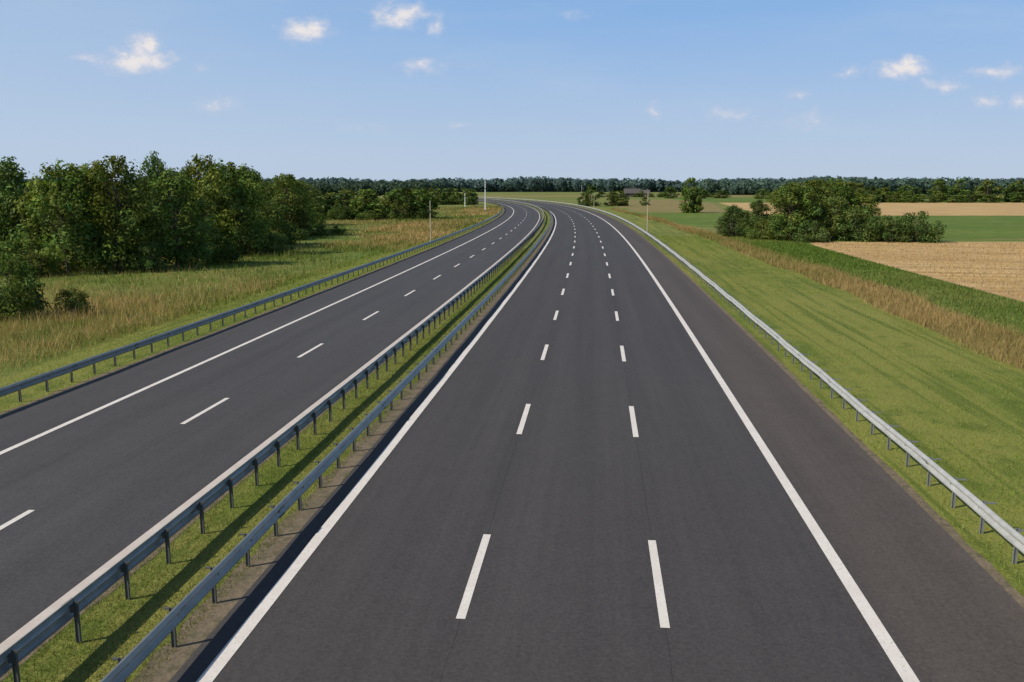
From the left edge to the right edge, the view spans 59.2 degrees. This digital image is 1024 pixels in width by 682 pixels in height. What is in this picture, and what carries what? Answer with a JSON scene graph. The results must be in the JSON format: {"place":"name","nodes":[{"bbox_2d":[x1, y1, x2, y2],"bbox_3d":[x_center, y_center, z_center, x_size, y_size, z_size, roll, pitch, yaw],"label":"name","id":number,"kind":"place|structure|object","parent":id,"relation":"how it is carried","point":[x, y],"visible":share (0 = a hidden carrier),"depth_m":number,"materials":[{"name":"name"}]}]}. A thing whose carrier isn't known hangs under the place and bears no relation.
{"place":"outdoors","nodes":[
{"label":"outdoors","id":0,"kind":"place"},
{"bbox_2d":[0,200,541,676],"bbox_3d":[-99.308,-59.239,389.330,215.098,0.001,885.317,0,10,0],"label":"asphalt road","id":1,"kind":"structure","parent":0,"point":[96,490],"depth_m":29.59,"materials":[{"name":"grey asphalt"}]},
{"bbox_2d":[0,192,1023,378],"bbox_3d":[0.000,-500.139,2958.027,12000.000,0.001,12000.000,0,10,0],"label":"ground","id":2,"kind":"structure","parent":0,"point":[573,200],"depth_m":77.73,"materials":[{"name":"green plant"}]},
{"bbox_2d":[0,240,42,277],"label":"bush","id":3,"kind":"object","parent":2,"relation":"on","point":[4,248],"visible":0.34,"depth_m":76.57,"materials":[{"name":"green plant"}]},
{"bbox_2d":[0,156,50,258],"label":"deciduous tree","id":4,"kind":"object","parent":2,"relation":"on","point":[16,177],"visible":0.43,"depth_m":83.96,"materials":[{"name":"green plant"}]},
{"bbox_2d":[0,257,51,322],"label":"bush","id":5,"kind":"object","parent":2,"relation":"on","point":[29,300],"visible":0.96,"depth_m":51.33,"materials":[{"name":"green plant"}]},
{"bbox_2d":[11,249,60,277],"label":"bush","id":6,"kind":"object","parent":2,"relation":"on","point":[35,257],"visible":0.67,"depth_m":75.50,"materials":[{"name":"green plant"}]},
{"bbox_2d":[8,182,91,265],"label":"deciduous tree","id":7,"kind":"object","parent":2,"relation":"on","point":[38,235],"visible":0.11,"depth_m":83.17,"materials":[{"name":"green plant"}]},
{"bbox_2d":[2,158,111,275],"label":"deciduous tree","id":8,"kind":"object","parent":2,"relation":"on","point":[59,208],"visible":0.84,"depth_m":77.59,"materials":[{"name":"green plant"}]},
{"bbox_2d":[52,286,94,315],"bbox_3d":[-25.942,-2.402,53.268,2.193,1.797,2.321,1,10,8],"label":"bush","id":9,"kind":"object","parent":2,"relation":"on","point":[77,302],"visible":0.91,"depth_m":53.15,"materials":[{"name":"green plant"}]},
{"bbox_2d":[47,165,137,245],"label":"deciduous tree","id":10,"kind":"object","parent":2,"relation":"on","point":[93,206],"visible":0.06,"depth_m":99.05,"materials":[{"name":"green plant"}]},
{"bbox_2d":[74,154,168,272],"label":"deciduous tree","id":11,"kind":"object","parent":2,"relation":"on","point":[111,208],"visible":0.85,"depth_m":79.62,"materials":[{"name":"green plant"}]},
{"bbox_2d":[124,240,169,272],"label":"bush","id":12,"kind":"object","parent":2,"relation":"on","point":[149,264],"visible":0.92,"depth_m":79.86,"materials":[{"name":"green plant"}]},
{"bbox_2d":[131,151,182,255],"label":"deciduous tree","id":13,"kind":"object","parent":2,"relation":"on","point":[152,172],"visible":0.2,"depth_m":94.96,"materials":[{"name":"green plant"}]},
{"bbox_2d":[125,168,225,267],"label":"deciduous tree","id":14,"kind":"object","parent":2,"relation":"on","point":[178,199],"visible":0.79,"depth_m":83.75,"materials":[{"name":"green plant"}]},
{"bbox_2d":[166,153,241,257],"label":"deciduous tree","id":15,"kind":"object","parent":2,"relation":"on","point":[217,197],"visible":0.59,"depth_m":95.87,"materials":[{"name":"green plant"}]},
{"bbox_2d":[199,237,242,264],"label":"bush","id":16,"kind":"object","parent":2,"relation":"on","point":[228,253],"visible":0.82,"depth_m":88.24,"materials":[{"name":"green plant"}]},
{"bbox_2d":[195,159,254,240],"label":"deciduous tree","id":17,"kind":"object","parent":2,"relation":"on","point":[233,170],"visible":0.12,"depth_m":111.36,"materials":[{"name":"green plant"}]},
{"bbox_2d":[17,179,443,195],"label":"distant treeline","id":18,"kind":"object","parent":2,"relation":"on","point":[380,187],"visible":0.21,"depth_m":710.41,"materials":[{"name":"green plant"}]},
{"bbox_2d":[211,177,274,254],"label":"deciduous tree","id":19,"kind":"object","parent":2,"relation":"on","point":[239,194],"visible":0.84,"depth_m":98.10,"materials":[{"name":"green plant"}]},
{"bbox_2d":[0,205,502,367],"bbox_3d":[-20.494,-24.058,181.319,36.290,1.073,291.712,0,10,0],"label":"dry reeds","id":20,"kind":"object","parent":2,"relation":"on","point":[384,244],"visible":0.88,"depth_m":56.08,"materials":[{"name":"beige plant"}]},
{"bbox_2d":[0,195,502,401],"bbox_3d":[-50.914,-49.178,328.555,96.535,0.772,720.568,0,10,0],"label":"guardrail","id":21,"kind":"object","parent":2,"relation":"on","point":[19,386],"visible":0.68,"depth_m":44.05,"materials":[{"name":"metal"}]},
{"bbox_2d":[0,199,503,412],"bbox_3d":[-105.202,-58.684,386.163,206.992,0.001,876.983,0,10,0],"label":"grass verge","id":22,"kind":"object","parent":2,"relation":"on","point":[40,389],"depth_m":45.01,"materials":[{"name":"green plant"}]},
{"bbox_2d":[0,201,504,415],"bbox_3d":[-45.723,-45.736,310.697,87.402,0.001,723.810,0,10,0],"label":"gravel edge","id":23,"kind":"object","parent":2,"relation":"on","point":[100,376],"visible":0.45,"depth_m":42.47,"materials":[{"name":"grey gravel"}]},
{"bbox_2d":[235,163,279,215],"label":"deciduous tree","id":24,"kind":"object","parent":2,"relation":"on","point":[251,174],"visible":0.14,"depth_m":125.85,"materials":[{"name":"green plant"}]},
{"bbox_2d":[231,183,288,247],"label":"deciduous tree","id":25,"kind":"object","parent":2,"relation":"on","point":[271,210],"visible":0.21,"depth_m":109.09,"materials":[{"name":"green plant"}]},
{"bbox_2d":[249,226,287,246],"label":"bush","id":26,"kind":"object","parent":2,"relation":"on","point":[275,231],"visible":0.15,"depth_m":107.57,"materials":[{"name":"green plant"}]},
{"bbox_2d":[0,201,541,680],"bbox_3d":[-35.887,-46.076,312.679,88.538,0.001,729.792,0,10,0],"label":"gravel edge","id":27,"kind":"object","parent":2,"relation":"on","point":[140,565],"visible":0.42,"depth_m":19.36,"materials":[{"name":"grey gravel"}]},
{"bbox_2d":[0,198,544,681],"bbox_3d":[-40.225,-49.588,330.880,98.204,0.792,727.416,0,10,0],"label":"guardrail","id":28,"kind":"object","parent":2,"relation":"on","point":[36,636],"visible":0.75,"depth_m":19.48,"materials":[{"name":"metal"}]},
{"bbox_2d":[254,232,295,254],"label":"bush","id":29,"kind":"object","parent":2,"relation":"on","point":[278,246],"visible":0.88,"depth_m":99.95,"materials":[{"name":"green plant"}]},
{"bbox_2d":[1,199,550,681],"bbox_3d":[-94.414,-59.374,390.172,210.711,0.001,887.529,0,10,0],"label":"median grass strip","id":30,"kind":"object","parent":2,"relation":"on","point":[245,527],"visible":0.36,"depth_m":19.23,"materials":[{"name":"green plant"}]},
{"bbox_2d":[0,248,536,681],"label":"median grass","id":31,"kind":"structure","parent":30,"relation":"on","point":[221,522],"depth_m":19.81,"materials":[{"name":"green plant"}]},
{"bbox_2d":[275,220,300,244],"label":"bush","id":32,"kind":"object","parent":2,"relation":"on","point":[287,227],"visible":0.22,"depth_m":117.04,"materials":[{"name":"green plant"}]},
{"bbox_2d":[266,173,315,236],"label":"deciduous tree","id":33,"kind":"object","parent":2,"relation":"on","point":[299,218],"visible":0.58,"depth_m":135.30,"materials":[{"name":"green plant"}]},
{"bbox_2d":[271,174,319,227],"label":"deciduous tree","id":34,"kind":"object","parent":2,"relation":"on","point":[277,190],"visible":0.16,"depth_m":150.87,"materials":[{"name":"green plant"}]},
{"bbox_2d":[285,223,308,239],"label":"bush","id":35,"kind":"object","parent":2,"relation":"on","point":[299,234],"visible":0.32,"depth_m":127.01,"materials":[{"name":"green plant"}]},
{"bbox_2d":[295,180,326,216],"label":"deciduous tree","id":36,"kind":"object","parent":2,"relation":"on","point":[318,204],"visible":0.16,"depth_m":173.12,"materials":[{"name":"green plant"}]},
{"bbox_2d":[306,212,329,227],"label":"bush","id":37,"kind":"object","parent":2,"relation":"on","point":[320,221],"visible":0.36,"depth_m":165.96,"materials":[{"name":"green plant"}]},
{"bbox_2d":[309,225,333,235],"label":"bush","id":38,"kind":"object","parent":2,"relation":"on","point":[317,228],"visible":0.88,"depth_m":137.56,"materials":[{"name":"green plant"}]},
{"bbox_2d":[100,198,551,681],"bbox_3d":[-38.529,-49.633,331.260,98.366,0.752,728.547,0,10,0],"label":"guardrail","id":39,"kind":"object","parent":2,"relation":"on","point":[134,658],"visible":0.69,"depth_m":18.64,"materials":[{"name":"metal"}]},
{"bbox_2d":[329,225,347,234],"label":"bush","id":40,"kind":"object","parent":2,"relation":"on","point":[337,229],"visible":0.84,"depth_m":141.47,"materials":[{"name":"green plant"}]},
{"bbox_2d":[323,204,355,219],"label":"bush","id":41,"kind":"object","parent":2,"relation":"on","point":[338,214],"visible":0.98,"depth_m":202.91,"materials":[{"name":"green plant"}]},
{"bbox_2d":[132,199,552,681],"bbox_3d":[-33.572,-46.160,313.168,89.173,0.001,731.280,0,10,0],"label":"gravel edge","id":42,"kind":"object","parent":2,"relation":"on","point":[204,628],"visible":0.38,"depth_m":18.91,"materials":[{"name":"grey gravel"}]},
{"bbox_2d":[331,192,353,216],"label":"deciduous tree","id":43,"kind":"object","parent":2,"relation":"on","point":[339,196],"visible":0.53,"depth_m":207.86,"materials":[{"name":"green plant"}]},
{"bbox_2d":[349,189,384,217],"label":"deciduous tree","id":44,"kind":"object","parent":2,"relation":"on","point":[368,191],"visible":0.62,"depth_m":204.49,"materials":[{"name":"green plant"}]},
{"bbox_2d":[351,193,382,219],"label":"deciduous tree","id":45,"kind":"object","parent":2,"relation":"on","point":[365,207],"visible":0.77,"depth_m":204.55,"materials":[{"name":"green plant"}]},
{"bbox_2d":[355,210,382,220],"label":"bush","id":46,"kind":"object","parent":2,"relation":"on","point":[375,216],"visible":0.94,"depth_m":201.21,"materials":[{"name":"green plant"}]},
{"bbox_2d":[380,202,403,219],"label":"bush","id":47,"kind":"object","parent":2,"relation":"on","point":[386,214],"visible":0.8,"depth_m":205.98,"materials":[{"name":"green plant"}]},
{"bbox_2d":[381,192,403,217],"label":"deciduous tree","id":48,"kind":"object","parent":2,"relation":"on","point":[388,200],"visible":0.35,"depth_m":212.88,"materials":[{"name":"green plant"}]},
{"bbox_2d":[390,187,418,219],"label":"deciduous tree","id":49,"kind":"object","parent":2,"relation":"on","point":[408,195],"visible":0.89,"depth_m":204.12,"materials":[{"name":"green plant"}]},
{"bbox_2d":[403,189,433,219],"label":"deciduous tree","id":50,"kind":"object","parent":2,"relation":"on","point":[424,200],"visible":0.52,"depth_m":205.91,"materials":[{"name":"green plant"}]},
{"bbox_2d":[405,203,435,219],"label":"bush","id":51,"kind":"object","parent":2,"relation":"on","point":[425,213],"visible":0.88,"depth_m":204.16,"materials":[{"name":"green plant"}]},
{"bbox_2d":[432,188,446,204],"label":"deciduous tree","id":52,"kind":"object","parent":2,"relation":"on","point":[440,200],"visible":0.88,"depth_m":367.03,"materials":[{"name":"green plant"}]},
{"bbox_2d":[449,188,462,204],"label":"deciduous tree","id":53,"kind":"object","parent":2,"relation":"on","point":[453,198],"visible":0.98,"depth_m":371.17,"materials":[{"name":"green plant"}]},
{"bbox_2d":[459,188,476,204],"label":"deciduous tree","id":54,"kind":"object","parent":2,"relation":"on","point":[470,196],"visible":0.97,"depth_m":364.33,"materials":[{"name":"green plant"}]},
{"bbox_2d":[23,175,1023,191],"bbox_3d":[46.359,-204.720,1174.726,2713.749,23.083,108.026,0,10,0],"label":"distant treeline","id":55,"kind":"object","parent":2,"relation":"on","point":[542,184],"visible":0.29,"depth_m":1172.47,"materials":[{"name":"green plant"}]},
{"bbox_2d":[679,177,700,212],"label":"deciduous tree","id":56,"kind":"object","parent":2,"relation":"on","point":[685,192],"visible":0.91,"depth_m":256.11,"materials":[{"name":"green plant"}]},
{"bbox_2d":[678,187,703,212],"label":"deciduous tree","id":57,"kind":"object","parent":2,"relation":"on","point":[698,198],"visible":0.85,"depth_m":256.29,"materials":[{"name":"green plant"}]},
{"bbox_2d":[714,204,747,235],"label":"deciduous tree","id":58,"kind":"object","parent":2,"relation":"on","point":[733,229],"visible":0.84,"depth_m":136.40,"materials":[{"name":"green plant"}]},
{"bbox_2d":[479,197,1023,364],"bbox_3d":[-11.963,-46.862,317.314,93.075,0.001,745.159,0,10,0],"label":"dry grass margin","id":59,"kind":"object","parent":2,"relation":"on","point":[923,318],"visible":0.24,"depth_m":48.88,"materials":[{"name":"brown plant"}]},
{"bbox_2d":[484,197,1023,563],"bbox_3d":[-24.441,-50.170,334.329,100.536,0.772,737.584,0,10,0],"label":"guardrail","id":60,"kind":"object","parent":2,"relation":"on","point":[1006,531],"visible":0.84,"depth_m":26.20,"materials":[{"name":"metal"}]},
{"bbox_2d":[737,199,771,236],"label":"deciduous tree","id":61,"kind":"object","parent":2,"relation":"on","point":[757,212],"visible":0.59,"depth_m":132.27,"materials":[{"name":"green plant"}]},
{"bbox_2d":[491,198,1023,596],"bbox_3d":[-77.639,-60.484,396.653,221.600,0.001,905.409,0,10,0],"label":"grass verge","id":62,"kind":"object","parent":2,"relation":"on","point":[659,229],"depth_m":35.46,"materials":[{"name":"green plant"}]},
{"bbox_2d":[581,184,600,205],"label":"deciduous tree","id":63,"kind":"object","parent":62,"relation":"on","point":[589,191],"visible":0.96,"depth_m":340.73,"materials":[{"name":"green plant"}]},
{"bbox_2d":[742,217,774,239],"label":"bush","id":64,"kind":"object","parent":2,"relation":"on","point":[760,234],"visible":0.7,"depth_m":129.26,"materials":[{"name":"green plant"}]},
{"bbox_2d":[569,205,1023,607],"bbox_3d":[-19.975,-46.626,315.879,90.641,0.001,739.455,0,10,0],"label":"gravel edge","id":65,"kind":"object","parent":2,"relation":"on","point":[987,566],"visible":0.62,"depth_m":23.27,"materials":[{"name":"grey gravel"}]},
{"bbox_2d":[778,180,833,237],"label":"deciduous tree","id":66,"kind":"object","parent":2,"relation":"on","point":[813,183],"visible":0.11,"depth_m":130.99,"materials":[{"name":"green plant"}]},
{"bbox_2d":[786,188,828,239],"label":"deciduous tree","id":67,"kind":"object","parent":2,"relation":"on","point":[814,197],"visible":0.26,"depth_m":126.89,"materials":[{"name":"green plant"}]},
{"bbox_2d":[611,208,1023,369],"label":"tall dry grass","id":68,"kind":"structure","parent":2,"relation":"on","point":[820,274],"depth_m":57.44,"materials":[{"name":"brown plant"}]},
{"bbox_2d":[817,212,848,240],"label":"bush","id":69,"kind":"object","parent":2,"relation":"on","point":[832,231],"visible":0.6,"depth_m":124.93,"materials":[{"name":"green plant"}]},
{"bbox_2d":[813,196,862,240],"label":"deciduous tree","id":70,"kind":"object","parent":2,"relation":"on","point":[841,204],"visible":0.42,"depth_m":126.45,"materials":[{"name":"green plant"}]},
{"bbox_2d":[695,175,1023,194],"bbox_3d":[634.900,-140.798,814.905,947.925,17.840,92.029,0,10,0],"label":"distant treeline","id":71,"kind":"object","parent":2,"relation":"on","point":[748,187],"visible":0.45,"depth_m":789.96,"materials":[{"name":"green plant"}]},
{"bbox_2d":[833,204,891,241],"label":"bush","id":72,"kind":"object","parent":2,"relation":"on","point":[859,232],"visible":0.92,"depth_m":124.07,"materials":[{"name":"green plant"}]},
{"bbox_2d":[898,195,920,202],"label":"bush","id":73,"kind":"object","parent":2,"relation":"on","point":[913,198],"visible":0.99,"depth_m":413.79,"materials":[{"name":"green plant"}]},
{"bbox_2d":[918,194,939,202],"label":"bush","id":74,"kind":"object","parent":2,"relation":"on","point":[932,197],"visible":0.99,"depth_m":414.47,"materials":[{"name":"green plant"}]},
{"bbox_2d":[944,195,970,202],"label":"bush","id":75,"kind":"object","parent":2,"relation":"on","point":[954,199],"visible":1,"depth_m":414.49,"materials":[{"name":"green plant"}]},
{"bbox_2d":[979,195,1001,202],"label":"bush","id":76,"kind":"object","parent":2,"relation":"on","point":[992,197],"visible":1,"depth_m":414.99,"materials":[{"name":"green plant"}]},
{"bbox_2d":[1009,192,1023,202],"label":"bush","id":77,"kind":"object","parent":2,"relation":"on","point":[1017,197],"visible":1,"depth_m":416.51,"materials":[{"name":"green plant"}]},
{"bbox_2d":[0,0,1023,181],"label":"sky","id":78,"kind":"structure","parent":0,"point":[681,90],"materials":[{"name":"blue"}]},
{"bbox_2d":[169,197,1023,681],"bbox_3d":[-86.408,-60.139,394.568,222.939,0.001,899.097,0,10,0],"label":"asphalt road","id":79,"kind":"structure","parent":0,"point":[575,497],"depth_m":19.65,"materials":[{"name":"grey asphalt"}]},
{"bbox_2d":[0,199,919,681],"bbox_3d":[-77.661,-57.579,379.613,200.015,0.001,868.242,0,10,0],"label":"road markings","id":80,"kind":"object","parent":79,"relation":"on","point":[906,673],"visible":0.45,"depth_m":20.21,"materials":[{"name":"paint"}]},
{"bbox_2d":[607,200,725,212],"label":"dry field","id":81,"kind":"structure","parent":0,"point":[663,206],"depth_m":322.25,"materials":[{"name":"beige plant"}]},
{"bbox_2d":[614,190,629,205],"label":"deciduous tree","id":82,"kind":"object","parent":81,"relation":"on","point":[623,201],"visible":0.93,"depth_m":346.93,"materials":[{"name":"green plant"}]},
{"bbox_2d":[455,195,901,196],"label":"dry field","id":83,"kind":"structure","parent":0,"point":[580,195],"depth_m":739.13,"materials":[{"name":"green plant"}]},
{"bbox_2d":[641,213,783,226],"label":"green field","id":84,"kind":"structure","parent":0,"point":[700,219],"depth_m":212.53,"materials":[{"name":"green plant"}]},
{"bbox_2d":[660,197,1003,201],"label":"green field","id":85,"kind":"structure","parent":0,"point":[734,199],"depth_m":516.50,"materials":[{"name":"green plant"}]},
{"bbox_2d":[661,186,678,197],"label":"deciduous tree","id":86,"kind":"object","parent":85,"relation":"on","point":[668,189],"visible":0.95,"depth_m":567.37,"materials":[{"name":"green plant"}]},
{"bbox_2d":[752,189,769,198],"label":"deciduous tree","id":87,"kind":"object","parent":85,"relation":"on","point":[761,194],"visible":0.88,"depth_m":532.01,"materials":[{"name":"green plant"}]},
{"bbox_2d":[876,188,893,201],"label":"deciduous tree","id":88,"kind":"object","parent":85,"relation":"on","point":[883,193],"visible":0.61,"depth_m":430.24,"materials":[{"name":"green plant"}]},
{"bbox_2d":[893,185,914,200],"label":"deciduous tree","id":89,"kind":"object","parent":85,"relation":"on","point":[901,191],"visible":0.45,"depth_m":447.04,"materials":[{"name":"green plant"}]},
{"bbox_2d":[902,187,926,201],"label":"deciduous tree","id":90,"kind":"object","parent":85,"relation":"on","point":[918,195],"visible":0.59,"depth_m":441.43,"materials":[{"name":"green plant"}]},
{"bbox_2d":[928,181,951,201],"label":"deciduous tree","id":91,"kind":"object","parent":85,"relation":"on","point":[935,191],"visible":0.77,"depth_m":434.32,"materials":[{"name":"green plant"}]},
{"bbox_2d":[949,179,970,200],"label":"deciduous tree","id":92,"kind":"object","parent":85,"relation":"on","point":[955,188],"visible":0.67,"depth_m":443.35,"materials":[{"name":"green plant"}]},
{"bbox_2d":[974,180,1003,201],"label":"deciduous tree","id":93,"kind":"object","parent":85,"relation":"on","point":[987,185],"visible":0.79,"depth_m":431.24,"materials":[{"name":"green plant"}]},
{"bbox_2d":[999,182,1023,201],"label":"deciduous tree","id":94,"kind":"object","parent":85,"relation":"on","point":[1016,186],"visible":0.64,"depth_m":430.12,"materials":[{"name":"green plant"}]},
{"bbox_2d":[721,203,1023,215],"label":"wheat field","id":95,"kind":"structure","parent":0,"point":[964,209],"depth_m":307.78,"materials":[{"name":"beige plant"}]},
{"bbox_2d":[722,235,1023,338],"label":"green field","id":96,"kind":"structure","parent":0,"point":[952,305],"depth_m":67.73,"materials":[{"name":"green plant"}]},
{"bbox_2d":[762,180,822,240],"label":"deciduous tree","id":97,"kind":"object","parent":96,"relation":"on","point":[784,199],"visible":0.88,"depth_m":124.74,"materials":[{"name":"green plant"}]},
{"bbox_2d":[790,220,831,242],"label":"bush","id":98,"kind":"object","parent":96,"relation":"on","point":[819,236],"visible":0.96,"depth_m":121.81,"materials":[{"name":"green plant"}]},
{"bbox_2d":[872,215,909,242],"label":"bush","id":99,"kind":"object","parent":96,"relation":"on","point":[887,235],"visible":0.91,"depth_m":122.42,"materials":[{"name":"green plant"}]},
{"bbox_2d":[892,211,948,242],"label":"bush","id":100,"kind":"object","parent":96,"relation":"on","point":[925,235],"visible":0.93,"depth_m":121.74,"materials":[{"name":"green plant"}]},
{"bbox_2d":[749,216,1023,237],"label":"green field","id":101,"kind":"structure","parent":0,"point":[985,226],"depth_m":174.61,"materials":[{"name":"green plant"}]},
{"bbox_2d":[821,178,853,212],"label":"deciduous tree","id":102,"kind":"object","parent":101,"relation":"on","point":[840,185],"visible":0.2,"depth_m":142.80,"materials":[{"name":"green plant"}]},
{"bbox_2d":[843,192,885,229],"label":"deciduous tree","id":103,"kind":"object","parent":101,"relation":"on","point":[858,197],"visible":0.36,"depth_m":143.22,"materials":[{"name":"green plant"}]},
{"bbox_2d":[811,242,1023,301],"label":"wheat field","id":104,"kind":"structure","parent":0,"point":[935,275],"depth_m":92.27,"materials":[{"name":"beige plant"}]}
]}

